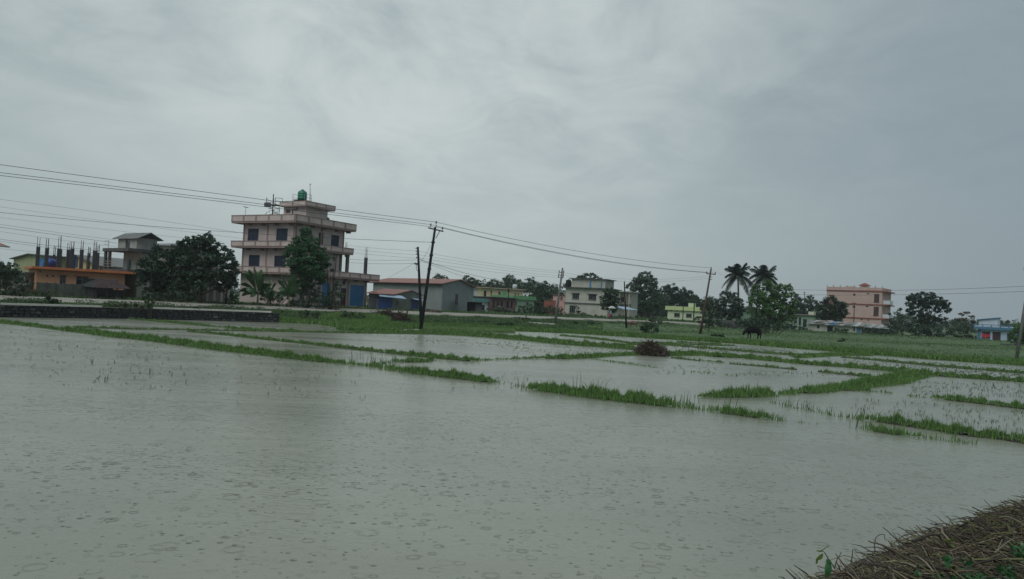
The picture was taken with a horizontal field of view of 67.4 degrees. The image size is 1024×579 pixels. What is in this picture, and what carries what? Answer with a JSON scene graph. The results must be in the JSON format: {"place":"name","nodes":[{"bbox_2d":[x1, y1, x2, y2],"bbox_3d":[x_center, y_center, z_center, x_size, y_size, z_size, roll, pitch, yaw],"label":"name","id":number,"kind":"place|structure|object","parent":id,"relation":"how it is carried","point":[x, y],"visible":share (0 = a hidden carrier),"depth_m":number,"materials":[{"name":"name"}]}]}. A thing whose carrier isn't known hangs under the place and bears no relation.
{"place":"outdoors","nodes":[
{"label":"outdoors","id":0,"kind":"place"},
{"bbox_2d":[0,295,771,328],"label":"road","id":1,"kind":"structure","parent":0,"point":[64,299],"depth_m":87.21,"materials":[{"name":"grey asphalt"}]},
{"bbox_2d":[0,317,1023,578],"bbox_3d":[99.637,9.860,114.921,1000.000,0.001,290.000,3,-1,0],"label":"water","id":2,"kind":"structure","parent":0,"point":[196,471],"depth_m":12.76,"materials":[{"name":"grey liquid"}]},
{"bbox_2d":[414,247,421,317],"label":"utility pole","id":3,"kind":"object","parent":2,"relation":"in","point":[419,282],"visible":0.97,"depth_m":66.53,"materials":[{"name":"metal"}]},
{"bbox_2d":[419,221,443,329],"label":"utility pole","id":4,"kind":"object","parent":2,"relation":"in","point":[426,285],"visible":0.96,"depth_m":65.93,"materials":[{"name":"metal"}]},
{"bbox_2d":[0,212,415,241],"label":"cable","id":5,"kind":"object","parent":4,"relation":"attached to","point":[210,230],"visible":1,"depth_m":63.95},
{"bbox_2d":[0,172,429,224],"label":"cable","id":6,"kind":"object","parent":4,"relation":"attached to","point":[200,196],"visible":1,"depth_m":53.73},
{"bbox_2d":[0,164,432,221],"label":"cable","id":7,"kind":"object","parent":4,"relation":"attached to","point":[207,192],"visible":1,"depth_m":53.88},
{"bbox_2d":[0,175,438,227],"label":"cable","id":8,"kind":"object","parent":4,"relation":"attached to","point":[205,199],"visible":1,"depth_m":53.56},
{"bbox_2d":[423,324,514,332],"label":"rice seedbed","id":9,"kind":"structure","parent":2,"relation":"on","point":[468,328],"depth_m":71.76,"materials":[{"name":"green plant"}]},
{"bbox_2d":[1,326,1023,431],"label":"rice seedlings","id":10,"kind":"object","parent":2,"relation":"in","point":[970,390],"visible":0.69,"depth_m":31.44,"materials":[{"name":"green plant"}]},
{"bbox_2d":[0,293,1023,358],"bbox_3d":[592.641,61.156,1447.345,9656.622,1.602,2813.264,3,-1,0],"label":"ground","id":11,"kind":"structure","parent":0,"point":[1011,352],"depth_m":92.65,"materials":[{"name":"green plant"}]},
{"bbox_2d":[0,260,28,294],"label":"broadleaf tree","id":12,"kind":"object","parent":11,"relation":"on","point":[7,272],"visible":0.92,"depth_m":72.94,"materials":[{"name":"green plant"}]},
{"bbox_2d":[0,272,34,292],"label":"outbuilding","id":13,"kind":"structure","parent":11,"relation":"on","point":[29,278],"depth_m":81.44,"materials":[{"name":"concrete"}]},
{"bbox_2d":[4,273,34,296],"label":"shrub","id":14,"kind":"object","parent":11,"relation":"on","point":[20,288],"visible":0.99,"depth_m":71.83,"materials":[{"name":"green plant"}]},
{"bbox_2d":[9,253,65,271],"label":"olive house","id":15,"kind":"structure","parent":11,"relation":"on","point":[25,260],"depth_m":103.19,"materials":[{"name":"yellow paint"}]},
{"bbox_2d":[31,288,59,296],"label":"weed clump","id":16,"kind":"object","parent":11,"relation":"on","point":[33,292],"visible":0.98,"depth_m":73.94,"materials":[{"name":"green plant"}]},
{"bbox_2d":[36,282,97,297],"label":"garden wall","id":17,"kind":"structure","parent":11,"relation":"on","point":[69,290],"depth_m":77.17,"materials":[{"name":"concrete"}]},
{"bbox_2d":[24,236,135,289],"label":"orange house","id":18,"kind":"structure","parent":11,"relation":"on","point":[68,274],"depth_m":81.86,"materials":[{"name":"paint"}]},
{"bbox_2d":[75,255,122,269],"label":"building","id":19,"kind":"structure","parent":11,"relation":"on","point":[118,264],"depth_m":99.88,"materials":[{"name":"concrete"}]},
{"bbox_2d":[82,278,129,299],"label":"tiled shed","id":20,"kind":"structure","parent":11,"relation":"on","point":[105,287],"depth_m":79.16,"materials":[{"name":"brown metal"}]},
{"bbox_2d":[101,233,163,297],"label":"grey house","id":21,"kind":"structure","parent":11,"relation":"on","point":[133,247],"depth_m":90.17,"materials":[{"name":"concrete"}]},
{"bbox_2d":[0,303,279,322],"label":"retaining wall","id":22,"kind":"structure","parent":11,"relation":"on","point":[23,310],"depth_m":61.99,"materials":[{"name":"stone"}]},
{"bbox_2d":[133,243,192,299],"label":"broadleaf tree","id":23,"kind":"object","parent":11,"relation":"on","point":[162,276],"visible":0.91,"depth_m":83.39,"materials":[{"name":"green plant"}]},
{"bbox_2d":[141,291,193,302],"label":"shrub","id":24,"kind":"object","parent":11,"relation":"on","point":[178,295],"visible":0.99,"depth_m":80.93,"materials":[{"name":"green plant"}]},
{"bbox_2d":[155,243,223,298],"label":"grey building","id":25,"kind":"structure","parent":11,"relation":"on","point":[164,246],"depth_m":107.66,"materials":[{"name":"concrete"}]},
{"bbox_2d":[154,270,238,300],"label":"tree belt","id":26,"kind":"object","parent":11,"relation":"on","point":[196,292],"visible":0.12,"depth_m":91.84,"materials":[{"name":"green plant"}]},
{"bbox_2d":[175,231,240,302],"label":"broadleaf tree","id":27,"kind":"object","parent":11,"relation":"on","point":[198,275],"visible":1,"depth_m":82.26,"materials":[{"name":"green plant"}]},
{"bbox_2d":[199,283,229,302],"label":"boundary wall","id":28,"kind":"structure","parent":11,"relation":"on","point":[213,295],"depth_m":87.91,"materials":[{"name":"concrete"}]},
{"bbox_2d":[213,268,241,303],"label":"tree","id":29,"kind":"object","parent":11,"relation":"on","point":[220,288],"visible":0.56,"depth_m":85.92,"materials":[{"name":"green plant"}]},
{"bbox_2d":[239,267,271,304],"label":"banana plant","id":30,"kind":"object","parent":11,"relation":"on","point":[260,286],"visible":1,"depth_m":86.45,"materials":[{"name":"green plant"}]},
{"bbox_2d":[262,280,276,305],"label":"small tree","id":31,"kind":"object","parent":11,"relation":"on","point":[267,294],"visible":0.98,"depth_m":86.79,"materials":[{"name":"green plant"}]},
{"bbox_2d":[260,288,288,306],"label":"shrub","id":32,"kind":"object","parent":11,"relation":"on","point":[276,297],"visible":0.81,"depth_m":87.35,"materials":[{"name":"green plant"}]},
{"bbox_2d":[276,272,300,306],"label":"tree","id":33,"kind":"object","parent":11,"relation":"on","point":[290,289],"visible":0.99,"depth_m":86.85,"materials":[{"name":"green plant"}]},
{"bbox_2d":[231,194,379,307],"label":"pink house","id":34,"kind":"structure","parent":11,"relation":"on","point":[262,250],"depth_m":95.64,"materials":[{"name":"concrete"}]},
{"bbox_2d":[248,229,258,240],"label":"window","id":35,"kind":"structure","parent":34,"relation":"in","point":[251,237],"depth_m":96.09,"materials":[{"name":"blue glass"}]},
{"bbox_2d":[249,255,259,265],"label":"window","id":36,"kind":"structure","parent":34,"relation":"in","point":[254,260],"depth_m":95.82,"materials":[{"name":"blue glass"}]},
{"bbox_2d":[276,228,287,240],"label":"window","id":37,"kind":"structure","parent":34,"relation":"in","point":[281,232],"depth_m":93.71,"materials":[{"name":"blue glass"}]},
{"bbox_2d":[292,190,311,200],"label":"water tank","id":38,"kind":"object","parent":34,"relation":"on","point":[302,195],"visible":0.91,"depth_m":94.76,"materials":[{"name":"plastic"}]},
{"bbox_2d":[295,283,315,307],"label":"shrub","id":39,"kind":"object","parent":11,"relation":"on","point":[302,292],"visible":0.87,"depth_m":88.27,"materials":[{"name":"green plant"}]},
{"bbox_2d":[282,226,330,307],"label":"broadleaf tree","id":40,"kind":"object","parent":11,"relation":"on","point":[306,276],"visible":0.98,"depth_m":87.98,"materials":[{"name":"green plant"}]},
{"bbox_2d":[306,286,331,308],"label":"shrub","id":41,"kind":"object","parent":11,"relation":"on","point":[318,300],"visible":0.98,"depth_m":87.82,"materials":[{"name":"green plant"}]},
{"bbox_2d":[325,253,338,308],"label":"thin shrub","id":42,"kind":"object","parent":11,"relation":"on","point":[333,272],"visible":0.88,"depth_m":88.94,"materials":[{"name":"green plant"}]},
{"bbox_2d":[325,281,345,309],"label":"shrub","id":43,"kind":"object","parent":11,"relation":"on","point":[340,295],"visible":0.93,"depth_m":88.47,"materials":[{"name":"green plant"}]},
{"bbox_2d":[2,296,679,324],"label":"verge weeds","id":44,"kind":"object","parent":11,"relation":"on","point":[105,303],"visible":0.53,"depth_m":75.07,"materials":[{"name":"green plant"}]},
{"bbox_2d":[318,311,404,330],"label":"tall grass mound","id":45,"kind":"object","parent":11,"relation":"on","point":[375,321],"depth_m":68.04,"materials":[{"name":"green plant"}]},
{"bbox_2d":[367,307,414,321],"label":"brush pile","id":46,"kind":"object","parent":45,"relation":"on","point":[399,316],"visible":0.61,"depth_m":77.47,"materials":[{"name":"plant"}]},
{"bbox_2d":[0,291,784,328],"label":"verge grass","id":47,"kind":"structure","parent":11,"relation":"on","point":[377,308],"depth_m":100.44,"materials":[{"name":"green plant"}]},
{"bbox_2d":[366,288,426,309],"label":"shutter shed","id":48,"kind":"structure","parent":11,"relation":"on","point":[394,298],"depth_m":101.15,"materials":[{"name":"grey paint"}]},
{"bbox_2d":[370,278,476,310],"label":"warehouse","id":49,"kind":"structure","parent":11,"relation":"on","point":[448,294],"depth_m":116.13,"materials":[{"name":"grey paint"}]},
{"bbox_2d":[463,301,484,311],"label":"lean to","id":50,"kind":"object","parent":11,"relation":"on","point":[474,306],"visible":0.75,"depth_m":113.38,"materials":[{"name":"metal"}]},
{"bbox_2d":[473,298,488,311],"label":"blue white house","id":51,"kind":"structure","parent":11,"relation":"on","point":[484,305],"depth_m":139.74,"materials":[{"name":"teal paint"}]},
{"bbox_2d":[473,296,517,310],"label":"maroon building","id":52,"kind":"structure","parent":11,"relation":"on","point":[494,302],"depth_m":141.65,"materials":[{"name":"paint"}]},
{"bbox_2d":[474,287,523,296],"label":"yellow house","id":53,"kind":"structure","parent":11,"relation":"on","point":[486,291],"depth_m":169.71,"materials":[{"name":"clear paint"}]},
{"bbox_2d":[0,280,1019,332],"bbox_3d":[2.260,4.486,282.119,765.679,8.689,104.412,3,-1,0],"label":"distant wood","id":54,"kind":"object","parent":11,"relation":"on","point":[907,318],"visible":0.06,"depth_m":264.88,"materials":[{"name":"green plant"}]},
{"bbox_2d":[499,274,521,288],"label":"tree","id":55,"kind":"object","parent":11,"relation":"on","point":[509,279],"visible":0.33,"depth_m":204.45,"materials":[{"name":"green plant"}]},
{"bbox_2d":[491,295,535,312],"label":"green house","id":56,"kind":"structure","parent":11,"relation":"on","point":[524,300],"depth_m":153.98,"materials":[{"name":"green paint"}]},
{"bbox_2d":[481,278,562,310],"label":"tree belt","id":57,"kind":"object","parent":11,"relation":"on","point":[525,288],"visible":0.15,"depth_m":195.83,"materials":[{"name":"green plant"}]},
{"bbox_2d":[486,304,563,314],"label":"scrub","id":58,"kind":"object","parent":11,"relation":"on","point":[541,311],"visible":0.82,"depth_m":127.78,"materials":[{"name":"green plant"}]},
{"bbox_2d":[531,280,557,303],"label":"tree","id":59,"kind":"object","parent":11,"relation":"on","point":[543,289],"visible":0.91,"depth_m":188.64,"materials":[{"name":"green plant"}]},
{"bbox_2d":[552,294,564,314],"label":"rose house","id":60,"kind":"structure","parent":11,"relation":"on","point":[561,301],"depth_m":162.31,"materials":[{"name":"pink paint"}]},
{"bbox_2d":[554,268,563,322],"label":"utility pole","id":61,"kind":"object","parent":11,"relation":"on","point":[558,298],"visible":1,"depth_m":93.91,"materials":[{"name":"concrete"}]},
{"bbox_2d":[563,278,621,316],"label":"white house","id":62,"kind":"structure","parent":11,"relation":"on","point":[583,294],"depth_m":149.71,"materials":[{"name":"paint"}]},
{"bbox_2d":[598,287,620,315],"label":"broadleaf tree","id":63,"kind":"object","parent":11,"relation":"on","point":[609,300],"visible":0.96,"depth_m":133.93,"materials":[{"name":"green plant"}]},
{"bbox_2d":[618,291,639,316],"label":"white wing","id":64,"kind":"structure","parent":11,"relation":"on","point":[631,299],"depth_m":157.48,"materials":[{"name":"white paint"}]},
{"bbox_2d":[625,271,663,317],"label":"broadleaf tree","id":65,"kind":"object","parent":11,"relation":"on","point":[648,288],"visible":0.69,"depth_m":177.05,"materials":[{"name":"green plant"}]},
{"bbox_2d":[639,321,658,332],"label":"shrub","id":66,"kind":"object","parent":11,"relation":"on","point":[645,329],"visible":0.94,"depth_m":86.76,"materials":[{"name":"green plant"}]},
{"bbox_2d":[637,296,665,316],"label":"broadleaf tree","id":67,"kind":"object","parent":11,"relation":"on","point":[649,303],"visible":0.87,"depth_m":164.25,"materials":[{"name":"green plant"}]},
{"bbox_2d":[637,294,669,317],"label":"tree belt","id":68,"kind":"object","parent":11,"relation":"on","point":[652,315],"visible":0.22,"depth_m":185.68,"materials":[{"name":"green plant"}]},
{"bbox_2d":[660,283,686,305],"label":"tree","id":69,"kind":"object","parent":11,"relation":"on","point":[673,294],"visible":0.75,"depth_m":194.04,"materials":[{"name":"green plant"}]},
{"bbox_2d":[678,286,698,306],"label":"tree","id":70,"kind":"object","parent":11,"relation":"on","point":[686,294],"visible":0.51,"depth_m":197.05,"materials":[{"name":"green plant"}]},
{"bbox_2d":[665,303,714,320],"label":"lime house","id":71,"kind":"structure","parent":11,"relation":"on","point":[676,312],"depth_m":172.37,"materials":[{"name":"green paint"}]},
{"bbox_2d":[699,267,715,333],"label":"utility pole","id":72,"kind":"object","parent":11,"relation":"on","point":[703,315],"visible":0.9,"depth_m":89.93,"materials":[{"name":"wood"}]},
{"bbox_2d":[694,308,722,328],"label":"shrub","id":73,"kind":"object","parent":11,"relation":"on","point":[710,317],"visible":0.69,"depth_m":107.90,"materials":[{"name":"green plant"}]},
{"bbox_2d":[700,298,719,318],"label":"broadleaf tree","id":74,"kind":"object","parent":11,"relation":"on","point":[710,306],"visible":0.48,"depth_m":149.60,"materials":[{"name":"green plant"}]},
{"bbox_2d":[713,291,745,319],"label":"broadleaf tree","id":75,"kind":"object","parent":11,"relation":"on","point":[722,305],"visible":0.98,"depth_m":140.84,"materials":[{"name":"green plant"}]},
{"bbox_2d":[722,263,755,296],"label":"palm tree","id":76,"kind":"object","parent":11,"relation":"on","point":[738,273],"visible":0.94,"depth_m":149.40,"materials":[{"name":"green plant"}]},
{"bbox_2d":[742,326,760,338],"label":"cow","id":77,"kind":"object","parent":11,"relation":"on","point":[751,329],"visible":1,"depth_m":83.65},
{"bbox_2d":[747,265,777,309],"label":"palm tree","id":78,"kind":"object","parent":11,"relation":"on","point":[762,274],"visible":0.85,"depth_m":151.34,"materials":[{"name":"green plant"}]},
{"bbox_2d":[735,314,797,333],"bbox_3d":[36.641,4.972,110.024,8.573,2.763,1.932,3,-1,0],"label":"undergrowth","id":79,"kind":"object","parent":11,"relation":"on","point":[760,326],"visible":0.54,"depth_m":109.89,"materials":[{"name":"green plant"}]},
{"bbox_2d":[746,279,799,328],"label":"broadleaf tree","id":80,"kind":"object","parent":11,"relation":"on","point":[770,305],"visible":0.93,"depth_m":121.73,"materials":[{"name":"green plant"}]},
{"bbox_2d":[783,312,820,329],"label":"pale green house","id":81,"kind":"structure","parent":11,"relation":"on","point":[802,320],"depth_m":153.34,"materials":[{"name":"paint"}]},
{"bbox_2d":[587,322,1021,356],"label":"mown grass","id":82,"kind":"structure","parent":11,"relation":"on","point":[591,326],"depth_m":94.98,"materials":[{"name":"green plant"}]},
{"bbox_2d":[789,293,819,314],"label":"tree","id":83,"kind":"object","parent":11,"relation":"on","point":[803,307],"visible":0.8,"depth_m":177.85,"materials":[{"name":"green plant"}]},
{"bbox_2d":[814,295,850,320],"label":"broadleaf tree","id":84,"kind":"object","parent":11,"relation":"on","point":[835,311],"visible":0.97,"depth_m":149.81,"materials":[{"name":"green plant"}]},
{"bbox_2d":[806,319,867,332],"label":"tin shed","id":85,"kind":"structure","parent":11,"relation":"on","point":[824,325],"depth_m":141.11,"materials":[{"name":"white metal"}]},
{"bbox_2d":[826,283,894,324],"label":"salmon building","id":86,"kind":"structure","parent":11,"relation":"on","point":[873,307],"depth_m":186.87,"materials":[{"name":"paint"}]},
{"bbox_2d":[861,323,891,333],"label":"tin shed","id":87,"kind":"structure","parent":11,"relation":"on","point":[879,326],"depth_m":137.77,"materials":[{"name":"metal"}]},
{"bbox_2d":[861,328,896,334],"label":"shrub","id":88,"kind":"object","parent":11,"relation":"on","point":[868,330],"visible":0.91,"depth_m":127.69,"materials":[{"name":"green plant"}]},
{"bbox_2d":[884,308,904,334],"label":"tall shrub","id":89,"kind":"object","parent":11,"relation":"on","point":[893,326],"visible":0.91,"depth_m":135.83,"materials":[{"name":"green plant"}]},
{"bbox_2d":[898,322,950,336],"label":"thicket","id":90,"kind":"object","parent":11,"relation":"on","point":[924,331],"visible":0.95,"depth_m":131.65,"materials":[{"name":"green plant"}]},
{"bbox_2d":[904,291,951,335],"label":"broadleaf tree","id":91,"kind":"object","parent":11,"relation":"on","point":[926,317],"visible":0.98,"depth_m":137.55,"materials":[{"name":"green plant"}]},
{"bbox_2d":[943,321,975,337],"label":"thicket","id":92,"kind":"object","parent":11,"relation":"on","point":[967,334],"visible":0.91,"depth_m":133.63,"materials":[{"name":"green plant"}]},
{"bbox_2d":[974,317,1017,340],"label":"blue house","id":93,"kind":"structure","parent":11,"relation":"on","point":[993,328],"depth_m":129.81,"materials":[{"name":"paint"}]},
{"bbox_2d":[1007,322,1023,343],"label":"tree","id":94,"kind":"object","parent":11,"relation":"on","point":[1012,332],"visible":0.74,"depth_m":113.47,"materials":[{"name":"green plant"}]},
{"bbox_2d":[1015,304,1023,357],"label":"utility pole","id":95,"kind":"object","parent":11,"relation":"on","point":[1019,337],"visible":0.75,"depth_m":67.88,"materials":[{"name":"concrete"}]},
{"bbox_2d":[0,319,1023,443],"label":"earth bund","id":96,"kind":"structure","parent":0,"point":[1001,438],"depth_m":38.72,"materials":[{"name":"plant"}]},
{"bbox_2d":[0,317,1023,444],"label":"bund grass","id":97,"kind":"structure","parent":96,"relation":"on","point":[901,374],"depth_m":33.84,"materials":[{"name":"green plant"}]},
{"bbox_2d":[279,315,1023,365],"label":"bank grass","id":98,"kind":"structure","parent":96,"relation":"on","point":[959,358],"depth_m":70.79,"materials":[{"name":"green plant"}]},
{"bbox_2d":[632,338,670,356],"bbox_3d":[8.387,3.550,46.214,2.411,1.342,1.956,3,-1,0],"label":"brush heap","id":99,"kind":"object","parent":96,"relation":"on","point":[649,348],"visible":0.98,"depth_m":45.85,"materials":[{"name":"plant"}]},
{"bbox_2d":[351,349,1005,438],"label":"reed stalks","id":100,"kind":"object","parent":96,"relation":"on","point":[857,420],"visible":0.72,"depth_m":22.11,"materials":[{"name":"green plant"}]},
{"bbox_2d":[0,0,1023,324],"label":"sky","id":101,"kind":"structure","parent":0,"point":[878,143],"materials":[{"name":"grey"}]},
{"bbox_2d":[838,541,1023,578],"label":"bank","id":102,"kind":"structure","parent":0,"point":[886,563],"depth_m":7.91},
{"bbox_2d":[782,491,1023,578],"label":"brown straw","id":103,"kind":"object","parent":102,"relation":"on","point":[943,534],"visible":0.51,"depth_m":6.03,"materials":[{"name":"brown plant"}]},
{"bbox_2d":[816,545,835,577],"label":"seedling","id":104,"kind":"object","parent":103,"relation":"on","point":[828,567],"visible":1,"depth_m":4.45,"materials":[{"name":"green plant"}]},
{"bbox_2d":[931,542,1023,578],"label":"weeds","id":105,"kind":"object","parent":102,"relation":"on","point":[1002,569],"visible":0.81,"depth_m":5.06,"materials":[{"name":"green plant"}]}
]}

